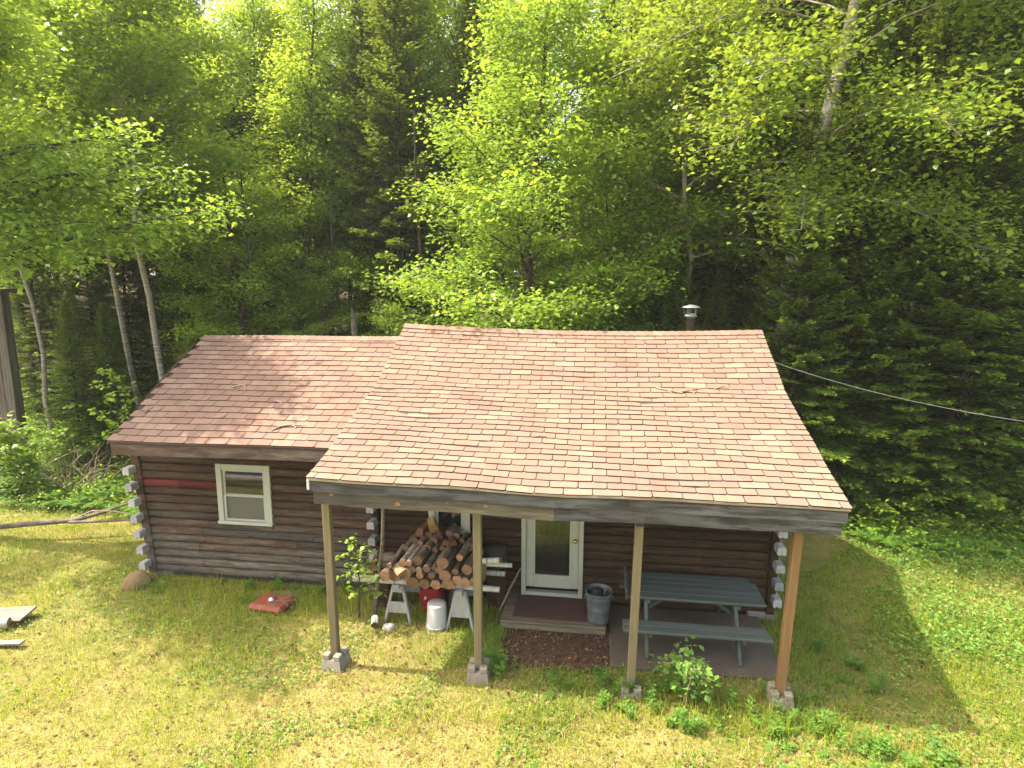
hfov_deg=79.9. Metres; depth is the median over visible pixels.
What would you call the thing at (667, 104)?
birch tree
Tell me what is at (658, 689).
weed clump
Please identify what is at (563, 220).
broadleaf tree
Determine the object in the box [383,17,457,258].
broadleaf tree
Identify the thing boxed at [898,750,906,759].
weed clump
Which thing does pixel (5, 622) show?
birch log
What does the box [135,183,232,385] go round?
spruce tree
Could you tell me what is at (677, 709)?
weed clump
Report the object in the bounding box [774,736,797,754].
weed clump
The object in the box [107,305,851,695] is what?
log cabin
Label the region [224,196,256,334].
bare trunk
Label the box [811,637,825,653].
weed clump
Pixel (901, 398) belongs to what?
overhead cable
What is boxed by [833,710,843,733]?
weed clump
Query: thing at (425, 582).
firewood log
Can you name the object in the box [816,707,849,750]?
weed clump
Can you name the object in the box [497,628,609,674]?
mulch bed
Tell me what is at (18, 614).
loose board
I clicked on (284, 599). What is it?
clump
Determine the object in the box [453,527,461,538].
firewood log
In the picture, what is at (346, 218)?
broadleaf tree
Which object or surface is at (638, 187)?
spruce tree
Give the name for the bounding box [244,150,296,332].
bare trunk
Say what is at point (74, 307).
broadleaf tree
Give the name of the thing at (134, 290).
spruce tree
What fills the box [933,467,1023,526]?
shrub
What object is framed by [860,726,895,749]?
weed clump
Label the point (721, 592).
picnic table
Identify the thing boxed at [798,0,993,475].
spruce tree
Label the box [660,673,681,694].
weed clump
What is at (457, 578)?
firewood log
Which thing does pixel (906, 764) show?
weed clump
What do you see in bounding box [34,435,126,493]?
dead brush
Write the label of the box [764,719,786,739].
weed clump
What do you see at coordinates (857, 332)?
spruce tree
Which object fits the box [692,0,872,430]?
spruce tree
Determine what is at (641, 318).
tree
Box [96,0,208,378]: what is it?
broadleaf tree
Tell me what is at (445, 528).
firewood log
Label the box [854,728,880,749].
weed clump
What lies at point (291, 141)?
broadleaf tree
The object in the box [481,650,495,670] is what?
weed clump
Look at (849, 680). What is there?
weed clump
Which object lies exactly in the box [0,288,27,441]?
outbuilding
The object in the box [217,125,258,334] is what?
bare trunk
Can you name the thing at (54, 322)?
birch tree
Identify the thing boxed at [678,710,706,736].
weed clump
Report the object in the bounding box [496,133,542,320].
spruce tree
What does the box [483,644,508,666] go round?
weed clump
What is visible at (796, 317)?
spruce tree
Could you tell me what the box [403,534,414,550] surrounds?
firewood log
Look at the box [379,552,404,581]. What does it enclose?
firewood log
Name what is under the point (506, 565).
birch log
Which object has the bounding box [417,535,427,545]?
firewood log
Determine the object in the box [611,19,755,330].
spruce tree
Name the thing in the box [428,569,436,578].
firewood log
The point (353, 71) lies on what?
broadleaf tree
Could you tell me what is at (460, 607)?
sawhorse
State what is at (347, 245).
bare trunk
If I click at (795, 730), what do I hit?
weed clump
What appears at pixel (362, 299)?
spruce tree
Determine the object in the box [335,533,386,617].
sapling
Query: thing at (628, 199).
broadleaf tree
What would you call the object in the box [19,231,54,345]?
spruce tree
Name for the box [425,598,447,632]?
white bucket
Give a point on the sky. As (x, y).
(200, 0)
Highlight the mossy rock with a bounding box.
[120,571,155,591]
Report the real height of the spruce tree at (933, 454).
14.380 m
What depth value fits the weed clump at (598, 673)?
7.80 m
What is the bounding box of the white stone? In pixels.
[382,623,395,632]
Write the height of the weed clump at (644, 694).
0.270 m
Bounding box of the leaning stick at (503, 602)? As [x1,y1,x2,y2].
[499,568,520,611]
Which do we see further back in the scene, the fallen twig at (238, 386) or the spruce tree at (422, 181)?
the spruce tree at (422, 181)
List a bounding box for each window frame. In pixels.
[215,463,274,526]
[428,511,470,534]
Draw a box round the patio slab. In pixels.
[609,605,787,682]
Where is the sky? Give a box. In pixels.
[47,0,935,277]
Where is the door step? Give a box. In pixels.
[500,593,605,635]
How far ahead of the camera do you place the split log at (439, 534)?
9.31 m
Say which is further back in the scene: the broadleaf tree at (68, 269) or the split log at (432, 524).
the broadleaf tree at (68, 269)
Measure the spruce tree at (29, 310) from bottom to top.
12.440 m
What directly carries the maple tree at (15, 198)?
on the ground at (818, 550)
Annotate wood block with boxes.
[373,583,393,606]
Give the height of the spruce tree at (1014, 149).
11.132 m
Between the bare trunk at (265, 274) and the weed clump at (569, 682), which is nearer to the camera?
the weed clump at (569, 682)
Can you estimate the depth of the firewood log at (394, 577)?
8.88 m
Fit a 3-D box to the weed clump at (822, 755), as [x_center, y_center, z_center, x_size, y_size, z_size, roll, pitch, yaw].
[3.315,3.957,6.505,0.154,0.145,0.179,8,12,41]
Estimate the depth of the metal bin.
8.75 m
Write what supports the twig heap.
on the firewood log
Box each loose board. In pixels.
[0,606,36,621]
[0,639,24,645]
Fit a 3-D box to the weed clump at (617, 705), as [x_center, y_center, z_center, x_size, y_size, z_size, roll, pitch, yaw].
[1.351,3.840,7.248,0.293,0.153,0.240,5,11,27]
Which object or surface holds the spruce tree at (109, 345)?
on the ground at (818, 550)
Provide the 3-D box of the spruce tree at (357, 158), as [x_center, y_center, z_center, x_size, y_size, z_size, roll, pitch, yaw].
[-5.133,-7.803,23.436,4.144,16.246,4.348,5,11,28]
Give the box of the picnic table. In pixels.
[619,566,773,666]
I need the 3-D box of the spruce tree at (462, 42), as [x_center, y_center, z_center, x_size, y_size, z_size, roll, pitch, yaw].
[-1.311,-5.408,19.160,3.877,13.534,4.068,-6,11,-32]
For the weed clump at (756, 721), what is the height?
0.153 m
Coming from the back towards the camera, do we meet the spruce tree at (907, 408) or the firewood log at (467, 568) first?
the spruce tree at (907, 408)
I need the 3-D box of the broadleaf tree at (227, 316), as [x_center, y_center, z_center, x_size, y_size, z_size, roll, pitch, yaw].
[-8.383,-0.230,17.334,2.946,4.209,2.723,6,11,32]
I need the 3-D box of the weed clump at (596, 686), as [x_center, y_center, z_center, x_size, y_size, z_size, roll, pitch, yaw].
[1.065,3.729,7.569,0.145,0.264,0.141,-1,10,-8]
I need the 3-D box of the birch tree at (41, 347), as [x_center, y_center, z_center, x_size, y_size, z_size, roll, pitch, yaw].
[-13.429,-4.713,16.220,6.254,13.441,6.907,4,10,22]
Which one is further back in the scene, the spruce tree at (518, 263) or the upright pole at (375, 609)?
the spruce tree at (518, 263)
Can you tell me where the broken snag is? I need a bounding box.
[351,307,357,335]
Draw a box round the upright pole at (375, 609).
[373,509,384,614]
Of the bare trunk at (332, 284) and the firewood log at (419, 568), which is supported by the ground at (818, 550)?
the bare trunk at (332, 284)
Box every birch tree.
[0,0,150,411]
[0,0,238,408]
[0,0,288,380]
[0,2,118,440]
[555,0,1023,362]
[563,0,793,324]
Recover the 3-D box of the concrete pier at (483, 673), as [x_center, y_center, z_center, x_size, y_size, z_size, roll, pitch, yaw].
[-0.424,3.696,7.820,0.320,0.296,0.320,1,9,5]
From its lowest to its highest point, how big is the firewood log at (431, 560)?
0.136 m
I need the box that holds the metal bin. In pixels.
[584,583,613,625]
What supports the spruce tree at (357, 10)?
on the ground at (818, 550)
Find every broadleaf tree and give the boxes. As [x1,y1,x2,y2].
[0,1,166,375]
[0,81,136,376]
[1,81,64,393]
[40,128,82,348]
[87,9,198,350]
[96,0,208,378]
[100,0,262,275]
[142,135,334,360]
[143,10,249,294]
[148,0,298,327]
[161,0,339,334]
[163,302,250,370]
[182,174,272,325]
[201,0,352,330]
[215,252,325,335]
[219,0,397,335]
[223,0,293,258]
[223,16,359,331]
[233,140,346,335]
[247,0,392,321]
[252,114,428,335]
[276,246,373,335]
[279,321,335,335]
[293,20,355,332]
[321,1,398,313]
[358,295,418,336]
[360,0,516,321]
[377,180,459,318]
[382,0,542,314]
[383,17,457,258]
[394,286,469,335]
[425,0,578,311]
[457,317,481,326]
[487,0,640,327]
[495,212,539,297]
[516,207,662,330]
[522,161,582,327]
[531,0,721,330]
[531,147,593,329]
[576,1,742,325]
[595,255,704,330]
[634,0,834,321]
[717,17,794,321]
[740,0,940,304]
[845,6,1019,325]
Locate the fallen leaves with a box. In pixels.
[0,502,1023,767]
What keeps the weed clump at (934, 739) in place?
on the ground at (818, 550)
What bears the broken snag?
on the ground at (818, 550)
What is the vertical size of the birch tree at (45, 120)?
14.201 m
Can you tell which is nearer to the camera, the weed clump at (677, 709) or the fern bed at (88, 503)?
the weed clump at (677, 709)
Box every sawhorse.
[384,583,420,624]
[446,588,473,631]
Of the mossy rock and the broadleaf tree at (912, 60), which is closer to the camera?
the mossy rock
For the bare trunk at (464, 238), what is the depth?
16.66 m
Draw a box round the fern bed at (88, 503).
[0,383,1023,559]
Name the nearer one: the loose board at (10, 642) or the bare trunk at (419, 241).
the loose board at (10, 642)
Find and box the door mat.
[512,594,586,621]
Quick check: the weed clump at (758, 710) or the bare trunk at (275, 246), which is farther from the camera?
the bare trunk at (275, 246)
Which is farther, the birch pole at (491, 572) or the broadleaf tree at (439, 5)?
the broadleaf tree at (439, 5)
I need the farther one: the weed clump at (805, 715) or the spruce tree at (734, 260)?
the spruce tree at (734, 260)
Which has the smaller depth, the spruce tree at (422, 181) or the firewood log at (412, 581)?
the firewood log at (412, 581)
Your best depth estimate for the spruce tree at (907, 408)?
12.62 m
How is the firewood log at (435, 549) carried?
on the firewood log at (431, 560)
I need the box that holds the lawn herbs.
[0,510,1023,767]
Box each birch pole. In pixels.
[352,574,499,592]
[382,562,505,576]
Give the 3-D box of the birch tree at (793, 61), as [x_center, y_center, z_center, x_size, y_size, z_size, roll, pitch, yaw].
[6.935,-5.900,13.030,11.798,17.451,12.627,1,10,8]
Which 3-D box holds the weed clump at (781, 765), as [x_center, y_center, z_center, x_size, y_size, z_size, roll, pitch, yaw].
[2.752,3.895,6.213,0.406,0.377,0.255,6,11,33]
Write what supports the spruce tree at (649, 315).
on the ground at (818, 550)
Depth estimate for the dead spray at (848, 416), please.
13.54 m
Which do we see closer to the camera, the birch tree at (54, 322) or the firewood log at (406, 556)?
the firewood log at (406, 556)
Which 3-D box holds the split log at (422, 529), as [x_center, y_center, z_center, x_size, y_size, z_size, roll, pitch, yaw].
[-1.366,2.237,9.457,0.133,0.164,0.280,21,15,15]
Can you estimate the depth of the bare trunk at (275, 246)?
19.70 m
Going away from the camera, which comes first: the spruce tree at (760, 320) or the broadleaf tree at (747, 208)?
the spruce tree at (760, 320)
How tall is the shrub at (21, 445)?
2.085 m
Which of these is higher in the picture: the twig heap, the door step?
the twig heap
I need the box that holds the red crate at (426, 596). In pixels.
[419,586,445,612]
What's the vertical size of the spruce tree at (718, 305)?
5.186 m
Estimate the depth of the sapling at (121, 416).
14.73 m
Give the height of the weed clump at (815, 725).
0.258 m
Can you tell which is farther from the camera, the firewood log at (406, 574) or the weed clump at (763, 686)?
the firewood log at (406, 574)
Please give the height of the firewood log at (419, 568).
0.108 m
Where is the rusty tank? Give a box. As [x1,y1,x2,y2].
[249,592,295,614]
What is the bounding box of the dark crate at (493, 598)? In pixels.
[486,567,505,607]
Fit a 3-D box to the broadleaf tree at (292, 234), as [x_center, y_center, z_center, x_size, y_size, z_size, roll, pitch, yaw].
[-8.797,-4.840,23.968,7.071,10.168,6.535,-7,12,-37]
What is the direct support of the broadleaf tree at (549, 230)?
on the ground at (818, 550)
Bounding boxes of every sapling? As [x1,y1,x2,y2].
[88,364,140,478]
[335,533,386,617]
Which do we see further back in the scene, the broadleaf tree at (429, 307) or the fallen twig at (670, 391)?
the broadleaf tree at (429, 307)
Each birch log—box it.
[0,617,11,627]
[482,557,501,563]
[485,562,512,567]
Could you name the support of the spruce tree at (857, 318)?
on the ground at (818, 550)
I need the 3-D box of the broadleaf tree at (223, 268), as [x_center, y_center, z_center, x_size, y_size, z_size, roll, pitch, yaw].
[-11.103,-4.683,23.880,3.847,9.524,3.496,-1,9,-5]
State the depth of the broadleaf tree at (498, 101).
21.82 m
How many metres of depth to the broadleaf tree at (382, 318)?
16.90 m
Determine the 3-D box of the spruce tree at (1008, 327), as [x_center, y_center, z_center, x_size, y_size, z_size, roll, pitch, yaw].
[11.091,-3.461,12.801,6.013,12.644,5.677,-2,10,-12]
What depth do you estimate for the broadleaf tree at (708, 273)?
18.02 m
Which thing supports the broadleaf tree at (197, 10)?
on the ground at (818, 550)
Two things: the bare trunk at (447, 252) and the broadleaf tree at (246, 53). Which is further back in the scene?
the broadleaf tree at (246, 53)
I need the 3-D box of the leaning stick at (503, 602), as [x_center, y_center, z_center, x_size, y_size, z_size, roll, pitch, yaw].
[-0.036,3.157,9.421,0.057,0.558,0.484,9,13,44]
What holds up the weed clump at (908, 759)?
on the ground at (818, 550)
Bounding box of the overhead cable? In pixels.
[774,362,1023,421]
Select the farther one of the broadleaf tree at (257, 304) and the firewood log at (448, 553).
the broadleaf tree at (257, 304)
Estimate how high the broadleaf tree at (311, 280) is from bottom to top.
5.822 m
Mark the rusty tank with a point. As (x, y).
(262, 600)
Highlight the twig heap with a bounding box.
[382,552,395,562]
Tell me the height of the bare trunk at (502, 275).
10.304 m
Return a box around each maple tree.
[0,0,257,305]
[348,0,706,334]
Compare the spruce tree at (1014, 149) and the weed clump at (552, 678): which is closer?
the weed clump at (552, 678)
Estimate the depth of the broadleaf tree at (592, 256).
14.81 m
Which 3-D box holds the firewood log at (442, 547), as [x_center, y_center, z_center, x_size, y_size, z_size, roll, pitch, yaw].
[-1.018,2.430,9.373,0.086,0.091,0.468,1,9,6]
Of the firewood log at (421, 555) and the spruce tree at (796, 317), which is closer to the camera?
the firewood log at (421, 555)
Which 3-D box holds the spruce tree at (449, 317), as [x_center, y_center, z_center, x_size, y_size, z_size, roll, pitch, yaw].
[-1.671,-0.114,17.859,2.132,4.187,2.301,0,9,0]
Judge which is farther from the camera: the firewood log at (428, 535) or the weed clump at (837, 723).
the firewood log at (428, 535)
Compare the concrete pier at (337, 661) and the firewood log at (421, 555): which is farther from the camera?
the firewood log at (421, 555)
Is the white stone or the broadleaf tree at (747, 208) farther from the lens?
the broadleaf tree at (747, 208)
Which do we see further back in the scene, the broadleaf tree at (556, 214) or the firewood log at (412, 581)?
the broadleaf tree at (556, 214)
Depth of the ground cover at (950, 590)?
9.94 m
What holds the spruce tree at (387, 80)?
on the ground at (818, 550)
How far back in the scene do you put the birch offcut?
8.92 m
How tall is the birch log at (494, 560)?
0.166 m
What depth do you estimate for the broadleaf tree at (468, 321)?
15.93 m
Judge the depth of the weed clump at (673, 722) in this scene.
6.97 m
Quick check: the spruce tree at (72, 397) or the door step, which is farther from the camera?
the spruce tree at (72, 397)
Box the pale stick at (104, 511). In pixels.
[75,510,130,517]
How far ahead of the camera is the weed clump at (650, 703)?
7.20 m
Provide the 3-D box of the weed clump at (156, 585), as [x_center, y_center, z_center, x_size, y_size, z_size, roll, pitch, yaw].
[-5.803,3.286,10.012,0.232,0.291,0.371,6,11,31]
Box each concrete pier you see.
[320,646,351,672]
[466,657,490,683]
[620,677,641,698]
[764,681,793,710]
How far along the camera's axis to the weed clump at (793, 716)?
6.96 m
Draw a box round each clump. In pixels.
[144,572,167,592]
[243,577,254,590]
[243,592,258,605]
[264,591,298,606]
[268,572,283,589]
[319,585,326,594]
[338,576,352,591]
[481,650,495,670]
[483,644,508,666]
[486,623,504,646]
[486,640,496,653]
[487,649,506,680]
[495,654,517,669]
[546,689,554,700]
[547,664,562,684]
[562,676,575,689]
[592,664,600,675]
[592,673,600,690]
[593,665,605,681]
[593,667,607,690]
[595,688,612,712]
[602,663,634,691]
[609,680,620,696]
[613,695,637,712]
[623,703,635,718]
[628,676,647,700]
[645,672,668,701]
[645,680,662,714]
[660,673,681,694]
[663,707,690,731]
[669,673,697,694]
[673,705,688,720]
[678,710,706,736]
[683,710,702,733]
[709,707,724,733]
[720,682,755,715]
[725,730,737,740]
[748,712,766,727]
[755,706,772,716]
[756,678,766,697]
[763,741,805,767]
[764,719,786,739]
[770,699,798,726]
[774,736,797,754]
[789,726,799,734]
[794,682,823,705]
[794,696,808,714]
[799,702,815,727]
[808,709,827,736]
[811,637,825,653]
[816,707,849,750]
[817,750,830,760]
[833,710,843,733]
[836,672,855,684]
[843,654,865,671]
[851,734,867,759]
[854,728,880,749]
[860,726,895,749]
[862,743,877,761]
[865,665,891,696]
[865,757,885,767]
[870,733,895,765]
[892,761,913,767]
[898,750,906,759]
[901,753,923,767]
[920,740,961,766]
[925,724,945,748]
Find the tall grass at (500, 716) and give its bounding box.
[0,492,1023,767]
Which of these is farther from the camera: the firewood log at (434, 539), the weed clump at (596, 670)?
the firewood log at (434, 539)
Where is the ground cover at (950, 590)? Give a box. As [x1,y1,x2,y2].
[0,438,1023,675]
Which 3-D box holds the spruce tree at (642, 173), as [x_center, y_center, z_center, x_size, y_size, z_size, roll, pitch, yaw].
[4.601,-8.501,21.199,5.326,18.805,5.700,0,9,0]
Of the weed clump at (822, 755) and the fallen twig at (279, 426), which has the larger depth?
the fallen twig at (279, 426)
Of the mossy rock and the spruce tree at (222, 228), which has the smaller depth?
the mossy rock
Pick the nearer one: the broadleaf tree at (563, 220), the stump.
the stump
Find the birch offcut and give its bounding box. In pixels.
[371,615,378,627]
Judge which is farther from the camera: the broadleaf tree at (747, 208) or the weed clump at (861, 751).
the broadleaf tree at (747, 208)
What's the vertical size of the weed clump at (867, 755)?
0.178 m
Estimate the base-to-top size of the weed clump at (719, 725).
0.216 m
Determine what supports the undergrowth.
on the ground at (818, 550)
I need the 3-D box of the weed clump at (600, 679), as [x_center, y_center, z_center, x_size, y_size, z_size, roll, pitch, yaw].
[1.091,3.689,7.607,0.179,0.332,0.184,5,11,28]
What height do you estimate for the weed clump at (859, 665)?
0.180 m
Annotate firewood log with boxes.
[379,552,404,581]
[387,546,404,568]
[390,551,406,580]
[399,544,417,566]
[400,566,414,579]
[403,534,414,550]
[406,544,423,566]
[406,571,419,588]
[409,562,417,572]
[412,535,419,543]
[413,540,429,564]
[415,551,431,572]
[416,571,425,578]
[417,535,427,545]
[419,571,432,588]
[423,550,440,572]
[425,530,433,539]
[425,539,434,550]
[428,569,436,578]
[430,535,438,544]
[431,551,442,569]
[431,573,442,588]
[432,538,444,552]
[435,566,441,573]
[437,546,456,568]
[439,536,448,550]
[439,554,456,581]
[442,525,448,534]
[442,560,464,588]
[445,524,457,536]
[452,555,465,574]
[452,556,468,584]
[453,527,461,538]
[456,537,470,560]
[456,543,461,554]
[459,532,468,543]
[459,571,472,587]
[461,548,483,574]
[467,534,472,550]
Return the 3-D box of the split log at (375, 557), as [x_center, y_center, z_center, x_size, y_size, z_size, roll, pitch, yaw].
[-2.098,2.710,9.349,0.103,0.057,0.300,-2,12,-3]
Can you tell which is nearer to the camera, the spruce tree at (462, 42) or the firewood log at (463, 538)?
the firewood log at (463, 538)
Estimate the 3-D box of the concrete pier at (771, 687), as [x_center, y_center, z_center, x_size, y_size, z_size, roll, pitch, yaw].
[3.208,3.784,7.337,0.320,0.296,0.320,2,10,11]
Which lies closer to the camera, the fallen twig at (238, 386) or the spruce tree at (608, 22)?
the fallen twig at (238, 386)
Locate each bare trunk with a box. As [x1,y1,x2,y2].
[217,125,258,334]
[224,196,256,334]
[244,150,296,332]
[260,173,289,316]
[288,170,308,331]
[317,182,344,335]
[327,188,368,325]
[366,141,401,335]
[381,109,447,324]
[428,167,466,322]
[436,201,476,325]
[486,72,522,322]
[605,167,617,328]
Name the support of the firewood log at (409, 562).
on the firewood log at (412, 567)
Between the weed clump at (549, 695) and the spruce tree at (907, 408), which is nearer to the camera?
the weed clump at (549, 695)
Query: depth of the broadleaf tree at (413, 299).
26.86 m
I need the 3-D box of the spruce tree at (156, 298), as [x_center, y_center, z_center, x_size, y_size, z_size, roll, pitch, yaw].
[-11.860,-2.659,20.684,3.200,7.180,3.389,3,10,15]
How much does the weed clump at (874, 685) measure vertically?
0.388 m
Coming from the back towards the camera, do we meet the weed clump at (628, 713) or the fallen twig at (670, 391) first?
the fallen twig at (670, 391)
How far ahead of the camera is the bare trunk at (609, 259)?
16.11 m
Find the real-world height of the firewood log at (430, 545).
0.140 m
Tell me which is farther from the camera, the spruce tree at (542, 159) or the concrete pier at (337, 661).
the spruce tree at (542, 159)
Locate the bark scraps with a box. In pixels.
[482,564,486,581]
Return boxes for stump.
[448,589,454,607]
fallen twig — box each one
[232,384,245,391]
[271,424,305,431]
[656,387,700,393]
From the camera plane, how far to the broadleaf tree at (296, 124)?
18.21 m
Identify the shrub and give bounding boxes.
[0,403,82,487]
[38,414,104,470]
[648,636,722,704]
[857,460,909,507]
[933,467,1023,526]
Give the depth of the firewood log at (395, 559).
8.99 m
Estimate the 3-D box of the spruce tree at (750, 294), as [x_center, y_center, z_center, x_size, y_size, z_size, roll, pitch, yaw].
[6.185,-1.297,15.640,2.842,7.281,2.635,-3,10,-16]
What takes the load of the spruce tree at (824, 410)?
on the ground at (818, 550)
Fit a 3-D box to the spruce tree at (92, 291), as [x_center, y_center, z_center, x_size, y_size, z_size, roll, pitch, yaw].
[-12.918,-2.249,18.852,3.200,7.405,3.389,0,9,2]
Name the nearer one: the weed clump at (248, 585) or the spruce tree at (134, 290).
the weed clump at (248, 585)
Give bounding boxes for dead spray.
[828,325,864,336]
[834,410,865,426]
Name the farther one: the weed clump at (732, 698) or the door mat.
the door mat
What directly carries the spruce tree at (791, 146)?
on the ground at (818, 550)
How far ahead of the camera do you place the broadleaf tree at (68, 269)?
21.16 m
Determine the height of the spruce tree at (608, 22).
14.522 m
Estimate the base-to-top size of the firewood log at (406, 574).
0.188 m
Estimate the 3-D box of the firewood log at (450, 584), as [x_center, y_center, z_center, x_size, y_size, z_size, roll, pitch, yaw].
[-0.845,2.817,9.079,0.180,0.184,0.627,2,10,13]
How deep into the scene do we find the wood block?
9.46 m
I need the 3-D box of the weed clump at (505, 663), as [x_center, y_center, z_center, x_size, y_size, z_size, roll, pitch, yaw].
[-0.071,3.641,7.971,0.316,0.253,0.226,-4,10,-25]
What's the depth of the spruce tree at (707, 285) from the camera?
22.10 m
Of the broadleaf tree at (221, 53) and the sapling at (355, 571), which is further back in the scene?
the broadleaf tree at (221, 53)
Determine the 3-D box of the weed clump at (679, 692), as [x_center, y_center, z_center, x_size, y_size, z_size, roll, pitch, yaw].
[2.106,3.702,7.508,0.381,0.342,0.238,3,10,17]
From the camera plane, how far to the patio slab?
8.39 m
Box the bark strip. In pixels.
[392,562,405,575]
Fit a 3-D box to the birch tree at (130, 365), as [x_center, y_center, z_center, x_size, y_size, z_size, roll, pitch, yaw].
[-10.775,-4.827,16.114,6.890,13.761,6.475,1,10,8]
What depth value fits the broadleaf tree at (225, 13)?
19.39 m
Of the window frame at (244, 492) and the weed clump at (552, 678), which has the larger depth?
the window frame at (244, 492)
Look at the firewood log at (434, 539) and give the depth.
9.25 m
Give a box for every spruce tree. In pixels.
[0,207,94,421]
[2,263,76,335]
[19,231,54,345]
[32,201,145,428]
[37,301,112,471]
[76,173,178,419]
[81,302,140,467]
[111,269,192,307]
[120,199,195,406]
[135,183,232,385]
[180,319,200,355]
[182,168,271,333]
[272,325,287,334]
[299,0,416,328]
[315,0,476,335]
[347,1,421,316]
[348,288,386,336]
[360,2,459,317]
[405,0,523,326]
[447,309,462,325]
[451,0,539,324]
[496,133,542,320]
[506,1,567,323]
[538,0,653,329]
[586,0,703,330]
[597,21,664,330]
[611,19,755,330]
[639,298,673,330]
[653,247,705,330]
[670,86,737,321]
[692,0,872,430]
[696,274,734,330]
[723,91,786,324]
[724,0,880,427]
[728,188,788,388]
[736,107,870,508]
[742,267,799,407]
[743,0,906,488]
[764,0,948,515]
[789,0,1023,538]
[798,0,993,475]
[817,0,1023,525]
[839,0,1023,530]
[841,0,1023,552]
[848,3,1021,411]
[881,6,1023,532]
[964,136,1023,497]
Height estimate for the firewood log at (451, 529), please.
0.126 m
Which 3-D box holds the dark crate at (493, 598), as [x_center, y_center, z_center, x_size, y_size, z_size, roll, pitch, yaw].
[-0.244,3.122,9.501,0.300,0.700,0.160,1,10,8]
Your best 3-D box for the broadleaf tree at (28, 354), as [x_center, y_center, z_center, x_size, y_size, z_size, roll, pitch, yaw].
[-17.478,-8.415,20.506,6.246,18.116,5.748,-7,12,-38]
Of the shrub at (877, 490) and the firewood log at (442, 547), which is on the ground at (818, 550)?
the shrub at (877, 490)
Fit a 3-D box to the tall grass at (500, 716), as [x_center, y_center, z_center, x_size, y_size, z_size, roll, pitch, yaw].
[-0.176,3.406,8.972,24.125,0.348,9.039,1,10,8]
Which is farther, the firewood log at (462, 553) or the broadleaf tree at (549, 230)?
the broadleaf tree at (549, 230)
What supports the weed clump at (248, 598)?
on the ground at (818, 550)
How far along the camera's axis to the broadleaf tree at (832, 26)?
16.62 m
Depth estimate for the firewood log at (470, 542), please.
9.03 m
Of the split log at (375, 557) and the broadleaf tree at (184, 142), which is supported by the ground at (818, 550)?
the broadleaf tree at (184, 142)
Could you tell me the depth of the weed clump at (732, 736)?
6.80 m
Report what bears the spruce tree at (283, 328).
on the ground at (818, 550)
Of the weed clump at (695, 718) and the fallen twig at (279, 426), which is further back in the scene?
the fallen twig at (279, 426)
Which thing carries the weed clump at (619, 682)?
on the ground at (818, 550)
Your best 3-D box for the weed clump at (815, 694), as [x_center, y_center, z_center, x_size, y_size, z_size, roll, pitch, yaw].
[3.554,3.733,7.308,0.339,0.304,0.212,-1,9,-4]
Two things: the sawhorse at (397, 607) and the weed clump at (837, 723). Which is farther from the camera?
the sawhorse at (397, 607)
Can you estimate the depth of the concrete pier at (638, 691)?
7.46 m
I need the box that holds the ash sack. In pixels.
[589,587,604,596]
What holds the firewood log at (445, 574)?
on the firewood log at (450, 584)
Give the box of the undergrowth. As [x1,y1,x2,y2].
[0,314,1023,565]
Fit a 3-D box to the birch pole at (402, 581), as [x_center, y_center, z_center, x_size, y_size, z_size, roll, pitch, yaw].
[-1.265,2.920,8.961,2.192,0.135,0.108,1,9,7]
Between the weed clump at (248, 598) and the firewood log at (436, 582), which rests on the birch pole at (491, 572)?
the firewood log at (436, 582)
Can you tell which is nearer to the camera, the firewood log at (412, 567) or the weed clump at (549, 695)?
the weed clump at (549, 695)
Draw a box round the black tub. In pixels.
[484,541,506,569]
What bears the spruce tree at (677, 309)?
on the ground at (818, 550)
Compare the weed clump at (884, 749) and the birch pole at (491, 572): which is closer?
the weed clump at (884, 749)
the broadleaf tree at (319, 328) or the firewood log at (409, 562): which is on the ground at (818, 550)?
the broadleaf tree at (319, 328)
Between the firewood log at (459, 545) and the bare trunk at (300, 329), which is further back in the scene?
the bare trunk at (300, 329)
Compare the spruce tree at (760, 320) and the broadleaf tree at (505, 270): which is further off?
the broadleaf tree at (505, 270)
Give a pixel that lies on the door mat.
(551, 608)
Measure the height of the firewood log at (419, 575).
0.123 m
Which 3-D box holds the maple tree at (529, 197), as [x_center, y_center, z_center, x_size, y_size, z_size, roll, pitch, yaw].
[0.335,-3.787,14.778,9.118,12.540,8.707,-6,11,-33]
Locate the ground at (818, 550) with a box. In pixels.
[0,278,1023,767]
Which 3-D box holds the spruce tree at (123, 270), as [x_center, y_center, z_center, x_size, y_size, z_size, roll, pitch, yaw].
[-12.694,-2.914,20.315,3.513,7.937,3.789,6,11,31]
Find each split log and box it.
[370,555,378,567]
[415,521,428,536]
[427,515,438,533]
[434,523,443,539]
[442,539,456,546]
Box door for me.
[526,519,578,588]
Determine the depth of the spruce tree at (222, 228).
20.44 m
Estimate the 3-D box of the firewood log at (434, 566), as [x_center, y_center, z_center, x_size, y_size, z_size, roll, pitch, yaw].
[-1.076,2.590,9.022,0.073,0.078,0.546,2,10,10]
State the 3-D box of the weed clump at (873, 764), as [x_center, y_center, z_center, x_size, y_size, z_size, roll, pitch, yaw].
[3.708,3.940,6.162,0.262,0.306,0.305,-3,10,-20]
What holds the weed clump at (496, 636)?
on the ground at (818, 550)
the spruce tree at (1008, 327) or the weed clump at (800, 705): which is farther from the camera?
the spruce tree at (1008, 327)

